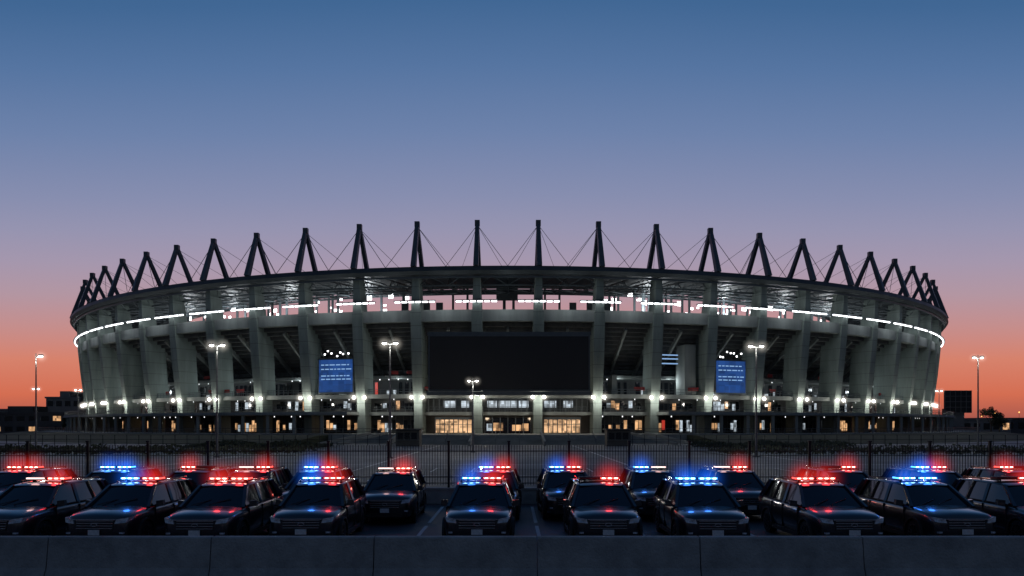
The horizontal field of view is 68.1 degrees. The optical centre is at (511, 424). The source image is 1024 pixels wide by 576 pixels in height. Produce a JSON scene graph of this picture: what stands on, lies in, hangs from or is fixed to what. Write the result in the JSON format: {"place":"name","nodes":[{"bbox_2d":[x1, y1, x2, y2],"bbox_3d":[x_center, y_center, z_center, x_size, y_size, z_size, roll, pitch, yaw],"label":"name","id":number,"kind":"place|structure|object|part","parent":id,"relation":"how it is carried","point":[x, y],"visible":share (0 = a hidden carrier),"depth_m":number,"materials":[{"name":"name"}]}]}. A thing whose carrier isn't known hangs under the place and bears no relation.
{"place":"outdoors","nodes":[
{"label":"outdoors","id":0,"kind":"place"},
{"bbox_2d":[45,391,85,413],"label":"building","id":1,"kind":"structure","parent":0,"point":[71,396],"depth_m":262.00,"materials":[{"name":"grey concrete"}]},
{"bbox_2d":[47,401,78,405],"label":"windows","id":2,"kind":"structure","parent":1,"relation":"attached to","point":[59,403],"depth_m":261.94,"materials":[{"name":"black glass"}]},
{"bbox_2d":[1,469,1009,549],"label":"parking lot","id":3,"kind":"structure","parent":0,"point":[552,525],"depth_m":27.97,"materials":[{"name":"grey asphalt"}]},
{"bbox_2d":[0,536,51,575],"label":"concrete barrier","id":4,"kind":"object","parent":3,"relation":"on","point":[23,555],"visible":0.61,"depth_m":16.94,"materials":[{"name":"grey concrete"}]},
{"bbox_2d":[0,466,77,492],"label":"police car","id":5,"kind":"object","parent":3,"relation":"on","point":[12,476],"visible":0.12,"depth_m":29.30,"materials":[{"name":"black paint"}]},
{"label":"windows","id":6,"kind":"part","parent":5,"relation":"part of","materials":[{"name":"black glass"}]},
{"bbox_2d":[0,476,108,535],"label":"police car","id":7,"kind":"object","parent":3,"relation":"on","point":[41,505],"visible":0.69,"depth_m":22.42,"materials":[{"name":"black paint"}]},
{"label":"windows","id":8,"kind":"part","parent":7,"relation":"part of","materials":[{"name":"black glass"}]},
{"bbox_2d":[84,466,162,484],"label":"police car","id":9,"kind":"object","parent":3,"relation":"on","point":[111,475],"visible":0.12,"depth_m":29.43,"materials":[{"name":"black paint"}]},
{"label":"windows","id":10,"kind":"part","parent":9,"relation":"part of","materials":[{"name":"black glass"}]},
{"bbox_2d":[45,536,213,575],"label":"concrete barrier","id":11,"kind":"object","parent":3,"relation":"on","point":[129,556],"visible":0.83,"depth_m":16.94,"materials":[{"name":"grey concrete"}]},
{"bbox_2d":[65,476,196,535],"bbox_3d":[-11.456,2.175,23.334,2.340,2.650,5.005,0,0,1],"label":"police car","id":12,"kind":"object","parent":3,"relation":"on","point":[138,505],"visible":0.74,"depth_m":22.23,"materials":[{"name":"black paint"}]},
{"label":"windows","id":13,"kind":"part","parent":12,"relation":"part of","materials":[{"name":"black glass"}]},
{"bbox_2d":[167,465,236,485],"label":"police car","id":14,"kind":"object","parent":3,"relation":"on","point":[199,475],"visible":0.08,"depth_m":29.35,"materials":[{"name":"black paint"}]},
{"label":"windows","id":15,"kind":"part","parent":14,"relation":"part of","materials":[{"name":"black glass"}]},
{"bbox_2d":[164,476,282,535],"bbox_3d":[-8.687,2.175,23.245,2.340,2.650,5.005,0,0,0],"label":"police car","id":16,"kind":"object","parent":3,"relation":"on","point":[232,506],"visible":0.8,"depth_m":22.20,"materials":[{"name":"black paint"}]},
{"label":"windows","id":17,"kind":"part","parent":16,"relation":"part of","materials":[{"name":"black glass"}]},
{"bbox_2d":[229,466,292,491],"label":"police car","id":18,"kind":"object","parent":3,"relation":"on","point":[280,475],"visible":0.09,"depth_m":29.57,"materials":[{"name":"black paint"}]},
{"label":"windows","id":19,"kind":"part","parent":18,"relation":"part of","materials":[{"name":"black glass"}]},
{"bbox_2d":[209,536,374,575],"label":"concrete barrier","id":20,"kind":"object","parent":3,"relation":"on","point":[292,555],"visible":0.85,"depth_m":16.94,"materials":[{"name":"grey concrete"}]},
{"bbox_2d":[269,476,366,535],"bbox_3d":[-5.888,2.175,23.475,2.340,2.650,5.005,0,0,-1],"label":"police car","id":21,"kind":"object","parent":3,"relation":"on","point":[322,505],"visible":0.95,"depth_m":22.34,"materials":[{"name":"black paint"}]},
{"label":"windows","id":22,"kind":"part","parent":21,"relation":"part of","materials":[{"name":"black glass"}]},
{"bbox_2d":[282,466,354,498],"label":"police car","id":23,"kind":"object","parent":3,"relation":"on","point":[346,472],"visible":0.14,"depth_m":29.08,"materials":[{"name":"black paint"}]},
{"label":"windows","id":24,"kind":"part","parent":23,"relation":"part of","materials":[{"name":"black glass"}]},
{"bbox_2d":[361,467,426,521],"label":"police car","id":25,"kind":"object","parent":3,"relation":"on","point":[395,492],"visible":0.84,"depth_m":27.36,"materials":[{"name":"black paint"}]},
{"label":"windows","id":26,"kind":"part","parent":25,"relation":"part of","materials":[{"name":"black glass"}]},
{"bbox_2d":[373,536,536,575],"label":"concrete barrier","id":27,"kind":"object","parent":3,"relation":"on","point":[455,555],"visible":1,"depth_m":16.93,"materials":[{"name":"grey concrete"}]},
{"bbox_2d":[441,476,518,535],"bbox_3d":[-0.934,2.175,23.434,2.340,2.650,5.005,0,0,1],"label":"police car","id":28,"kind":"object","parent":3,"relation":"on","point":[480,505],"visible":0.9,"depth_m":21.93,"materials":[{"name":"black paint"}]},
{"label":"windows","id":29,"kind":"part","parent":28,"relation":"part of","materials":[{"name":"black glass"}]},
{"bbox_2d":[425,487,537,503],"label":"concrete wall","id":30,"kind":"structure","parent":3,"relation":"on","point":[435,495],"depth_m":33.50,"materials":[{"name":"grey concrete"}]},
{"bbox_2d":[0,441,1023,487],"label":"metal fence","id":31,"kind":"object","parent":30,"relation":"on","point":[148,451],"visible":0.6,"depth_m":33.66,"materials":[{"name":"black metal"}]},
{"bbox_2d":[473,466,523,519],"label":"police car","id":32,"kind":"object","parent":3,"relation":"on","point":[511,474],"visible":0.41,"depth_m":28.99,"materials":[{"name":"black paint"}]},
{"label":"windows","id":33,"kind":"part","parent":32,"relation":"part of","materials":[{"name":"black glass"}]},
{"bbox_2d":[536,465,586,518],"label":"police car","id":34,"kind":"object","parent":3,"relation":"on","point":[552,482],"visible":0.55,"depth_m":28.67,"materials":[{"name":"black paint"}]},
{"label":"windows","id":35,"kind":"part","parent":34,"relation":"part of","materials":[{"name":"black glass"}]},
{"bbox_2d":[562,476,642,535],"bbox_3d":[2.689,2.175,23.372,2.340,2.650,5.005,0,0,1],"label":"police car","id":36,"kind":"object","parent":3,"relation":"on","point":[600,505],"visible":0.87,"depth_m":22.08,"materials":[{"name":"black paint"}]},
{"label":"windows","id":37,"kind":"part","parent":36,"relation":"part of","materials":[{"name":"black glass"}]},
{"bbox_2d":[537,536,700,575],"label":"concrete barrier","id":38,"kind":"object","parent":3,"relation":"on","point":[618,555],"visible":0.98,"depth_m":16.94,"materials":[{"name":"grey concrete"}]},
{"bbox_2d":[619,466,674,514],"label":"police car","id":39,"kind":"object","parent":3,"relation":"on","point":[642,483],"visible":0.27,"depth_m":28.61,"materials":[{"name":"black paint"}]},
{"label":"windows","id":40,"kind":"part","parent":39,"relation":"part of","materials":[{"name":"black glass"}]},
{"bbox_2d":[653,476,749,535],"bbox_3d":[5.700,2.175,23.274,2.340,2.650,5.005,0,0,1],"label":"police car","id":41,"kind":"object","parent":3,"relation":"on","point":[696,506],"visible":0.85,"depth_m":22.14,"materials":[{"name":"black paint"}]},
{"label":"windows","id":42,"kind":"part","parent":41,"relation":"part of","materials":[{"name":"black glass"}]},
{"bbox_2d":[695,465,765,514],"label":"police car","id":43,"kind":"object","parent":3,"relation":"on","point":[744,484],"visible":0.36,"depth_m":28.65,"materials":[{"name":"black paint"}]},
{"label":"windows","id":44,"kind":"part","parent":43,"relation":"part of","materials":[{"name":"black glass"}]},
{"bbox_2d":[698,536,864,575],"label":"concrete barrier","id":45,"kind":"object","parent":3,"relation":"on","point":[781,555],"visible":0.83,"depth_m":16.94,"materials":[{"name":"grey concrete"}]},
{"bbox_2d":[758,476,883,535],"bbox_3d":[9.345,2.175,23.285,2.340,2.650,5.005,0,0,-1],"label":"police car","id":46,"kind":"object","parent":3,"relation":"on","point":[813,506],"visible":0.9,"depth_m":22.34,"materials":[{"name":"black paint"}]},
{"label":"windows","id":47,"kind":"part","parent":46,"relation":"part of","materials":[{"name":"black glass"}]},
{"bbox_2d":[796,465,870,491],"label":"police car","id":48,"kind":"object","parent":3,"relation":"on","point":[850,477],"visible":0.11,"depth_m":29.19,"materials":[{"name":"black paint"}]},
{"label":"windows","id":49,"kind":"part","parent":48,"relation":"part of","materials":[{"name":"black glass"}]},
{"bbox_2d":[881,466,961,484],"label":"police car","id":50,"kind":"object","parent":3,"relation":"on","point":[944,476],"visible":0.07,"depth_m":29.43,"materials":[{"name":"black paint"}]},
{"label":"windows","id":51,"kind":"part","parent":50,"relation":"part of","materials":[{"name":"black glass"}]},
{"bbox_2d":[854,476,995,535],"bbox_3d":[12.561,2.175,23.451,2.340,2.650,5.005,0,0,-1],"label":"police car","id":52,"kind":"object","parent":3,"relation":"on","point":[915,505],"visible":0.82,"depth_m":22.44,"materials":[{"name":"black paint"}]},
{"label":"windows","id":53,"kind":"part","parent":52,"relation":"part of","materials":[{"name":"black glass"}]},
{"bbox_2d":[860,536,1023,575],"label":"concrete barrier","id":54,"kind":"object","parent":3,"relation":"on","point":[943,555],"visible":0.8,"depth_m":16.94,"materials":[{"name":"grey concrete"}]},
{"bbox_2d":[951,476,1023,535],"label":"police car","id":55,"kind":"object","parent":3,"relation":"on","point":[1000,499],"visible":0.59,"depth_m":23.07,"materials":[{"name":"black paint"}]},
{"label":"windows","id":56,"kind":"part","parent":55,"relation":"part of","materials":[{"name":"black glass"}]},
{"bbox_2d":[961,466,1023,477],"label":"police car","id":57,"kind":"object","parent":3,"relation":"on","point":[978,471],"visible":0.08,"depth_m":29.86,"materials":[{"name":"black paint"}]},
{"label":"windows","id":58,"kind":"part","parent":57,"relation":"part of","materials":[{"name":"black glass"}]},
{"bbox_2d":[0,441,1023,468],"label":"plaza pavement","id":59,"kind":"structure","parent":0,"point":[518,459],"depth_m":75.92,"materials":[{"name":"grey concrete"}]},
{"bbox_2d":[1,452,319,455],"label":"kerb island","id":60,"kind":"structure","parent":59,"relation":"on","point":[211,454],"depth_m":85.19,"materials":[{"name":"concrete"}]},
{"bbox_2d":[35,354,43,447],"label":"street lamp","id":61,"kind":"object","parent":60,"relation":"on","point":[40,355],"visible":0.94,"depth_m":93.94,"materials":[{"name":"grey metal"}]},
{"bbox_2d":[1,443,318,454],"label":"hedge","id":62,"kind":"object","parent":60,"relation":"on","point":[301,448],"visible":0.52,"depth_m":88.33,"materials":[{"name":"green plant"}]},
{"bbox_2d":[208,342,225,456],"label":"street lamp","id":63,"kind":"object","parent":59,"relation":"on","point":[220,344],"visible":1,"depth_m":80.92,"materials":[{"name":"grey metal"}]},
{"bbox_2d":[177,446,337,448],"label":"kerb island","id":64,"kind":"structure","parent":59,"relation":"on","point":[277,448],"depth_m":108.91,"materials":[{"name":"concrete"}]},
{"bbox_2d":[182,439,333,447],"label":"hedge","id":65,"kind":"object","parent":64,"relation":"on","point":[274,443],"visible":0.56,"depth_m":110.22,"materials":[{"name":"green plant"}]},
{"bbox_2d":[381,340,398,457],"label":"street lamp","id":66,"kind":"object","parent":59,"relation":"on","point":[385,342],"visible":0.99,"depth_m":78.92,"materials":[{"name":"grey metal"}]},
{"bbox_2d":[393,429,423,445],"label":"ticket kiosk","id":67,"kind":"object","parent":59,"relation":"on","point":[408,437],"visible":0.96,"depth_m":122.00,"materials":[{"name":"grey metal"}]},
{"bbox_2d":[398,433,416,438],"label":"ticket windows","id":68,"kind":"structure","parent":67,"relation":"in","point":[400,435],"depth_m":121.96,"materials":[{"name":"black glass"}]},
{"bbox_2d":[467,379,478,452],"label":"street lamp","id":69,"kind":"object","parent":59,"relation":"on","point":[469,380],"visible":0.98,"depth_m":94.92,"materials":[{"name":"grey metal"}]},
{"bbox_2d":[0,435,1023,445],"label":"plaza railing","id":70,"kind":"object","parent":59,"relation":"on","point":[632,439],"visible":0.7,"depth_m":126.02,"materials":[{"name":"black metal"}]},
{"bbox_2d":[603,429,632,445],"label":"ticket kiosk","id":71,"kind":"object","parent":59,"relation":"on","point":[618,437],"visible":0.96,"depth_m":122.00,"materials":[{"name":"black metal"}]},
{"bbox_2d":[609,433,627,438],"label":"ticket windows","id":72,"kind":"structure","parent":71,"relation":"in","point":[611,435],"depth_m":121.96,"materials":[{"name":"black glass"}]},
{"bbox_2d":[748,343,764,456],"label":"street lamp","id":73,"kind":"object","parent":59,"relation":"on","point":[752,345],"visible":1,"depth_m":81.93,"materials":[{"name":"grey metal"}]},
{"bbox_2d":[687,446,859,448],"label":"kerb island","id":74,"kind":"structure","parent":59,"relation":"on","point":[739,447],"depth_m":108.91,"materials":[{"name":"concrete"}]},
{"bbox_2d":[691,439,857,447],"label":"hedge","id":75,"kind":"object","parent":74,"relation":"on","point":[702,443],"visible":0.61,"depth_m":110.43,"materials":[{"name":"green plant"}]},
{"bbox_2d":[704,452,1023,455],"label":"kerb island","id":76,"kind":"structure","parent":59,"relation":"on","point":[845,454],"depth_m":85.19,"materials":[{"name":"concrete"}]},
{"bbox_2d":[707,442,1023,454],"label":"hedge","id":77,"kind":"object","parent":76,"relation":"on","point":[834,449],"visible":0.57,"depth_m":88.64,"materials":[{"name":"green plant"}]},
{"bbox_2d":[972,355,983,449],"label":"street lamp","id":78,"kind":"object","parent":59,"relation":"on","point":[978,358],"visible":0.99,"depth_m":95.94,"materials":[{"name":"grey metal"}]},
{"bbox_2d":[0,0,1023,417],"label":"sky","id":79,"kind":"structure","parent":0,"point":[891,129],"materials":[{"name":"blue"}]},
{"bbox_2d":[687,431,1023,442],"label":"grass bank","id":80,"kind":"structure","parent":0,"point":[987,435],"depth_m":148.92,"materials":[{"name":"green plant"}]},
{"bbox_2d":[942,390,971,429],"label":"billboard","id":81,"kind":"object","parent":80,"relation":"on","point":[958,403],"visible":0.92,"depth_m":261.70},
{"bbox_2d":[932,419,1011,432],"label":"walls","id":82,"kind":"structure","parent":80,"relation":"on","point":[973,421],"depth_m":266.00,"materials":[{"name":"grey concrete"}]},
{"bbox_2d":[964,423,998,428],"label":"windows","id":83,"kind":"structure","parent":82,"relation":"attached to","point":[986,425],"depth_m":265.94,"materials":[{"name":"black glass"}]},
{"bbox_2d":[979,406,1003,431],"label":"tree","id":84,"kind":"object","parent":80,"relation":"on","point":[993,414],"visible":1,"depth_m":219.33,"materials":[{"name":"green plant"}]},
{"bbox_2d":[992,412,1008,431],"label":"tree","id":85,"kind":"object","parent":80,"relation":"on","point":[1001,422],"visible":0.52,"depth_m":223.59,"materials":[{"name":"green plant"}]},
{"bbox_3d":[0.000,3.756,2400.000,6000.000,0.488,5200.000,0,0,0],"label":"ground","id":86,"kind":"structure","parent":0,"visible":0},
{"bbox_2d":[0,406,84,433],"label":"building","id":87,"kind":"structure","parent":86,"relation":"on","point":[14,412],"depth_m":250.00,"materials":[{"name":"black concrete"}]},
{"bbox_2d":[4,416,60,430],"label":"windows","id":88,"kind":"structure","parent":87,"relation":"attached to","point":[21,418],"depth_m":249.94,"materials":[{"name":"black glass"}]},
{"bbox_2d":[29,416,60,430],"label":"lit windows","id":89,"kind":"structure","parent":87,"relation":"attached to","point":[56,418],"depth_m":249.94,"materials":[{"name":"yellow glass"}]},
{"bbox_2d":[0,431,327,442],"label":"grass bank","id":90,"kind":"structure","parent":86,"relation":"on","point":[27,434],"depth_m":148.07,"materials":[{"name":"green plant"}]},
{"bbox_2d":[37,220,980,445],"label":"stadium","id":91,"kind":"object","parent":86,"relation":"on","point":[864,361],"visible":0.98,"depth_m":163.26,"materials":[{"name":"concrete"}]},
{"bbox_2d":[61,414,77,427],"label":"tree","id":92,"kind":"object","parent":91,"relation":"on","point":[63,424],"visible":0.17,"depth_m":218.75,"materials":[{"name":"green plant"}]},
{"bbox_2d":[74,389,81,431],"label":"street lamp","id":93,"kind":"object","parent":91,"relation":"on","point":[78,410],"visible":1,"depth_m":186.99,"materials":[{"name":"grey metal"}]},
{"bbox_2d":[122,382,893,432],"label":"dark windows","id":94,"kind":"structure","parent":91,"relation":"in","point":[663,406],"depth_m":166.61,"materials":[{"name":"black glass"}]},
{"bbox_2d":[147,401,892,431],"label":"warm windows","id":95,"kind":"structure","parent":91,"relation":"in","point":[496,426],"depth_m":161.13,"materials":[{"name":"yellow"}]},
{"bbox_2d":[200,390,894,431],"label":"lit windows","id":96,"kind":"structure","parent":91,"relation":"in","point":[448,404],"depth_m":160.62,"materials":[{"name":"yellow"}]},
{"bbox_2d":[964,418,1023,433],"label":"warehouse","id":97,"kind":"structure","parent":86,"relation":"on","point":[1017,425],"depth_m":290.00,"materials":[{"name":"grey concrete"}]},
{"bbox_2d":[1011,422,1023,428],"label":"windows","id":98,"kind":"structure","parent":97,"relation":"in","point":[1020,424],"depth_m":289.93,"materials":[{"name":"black glass"}]}
]}

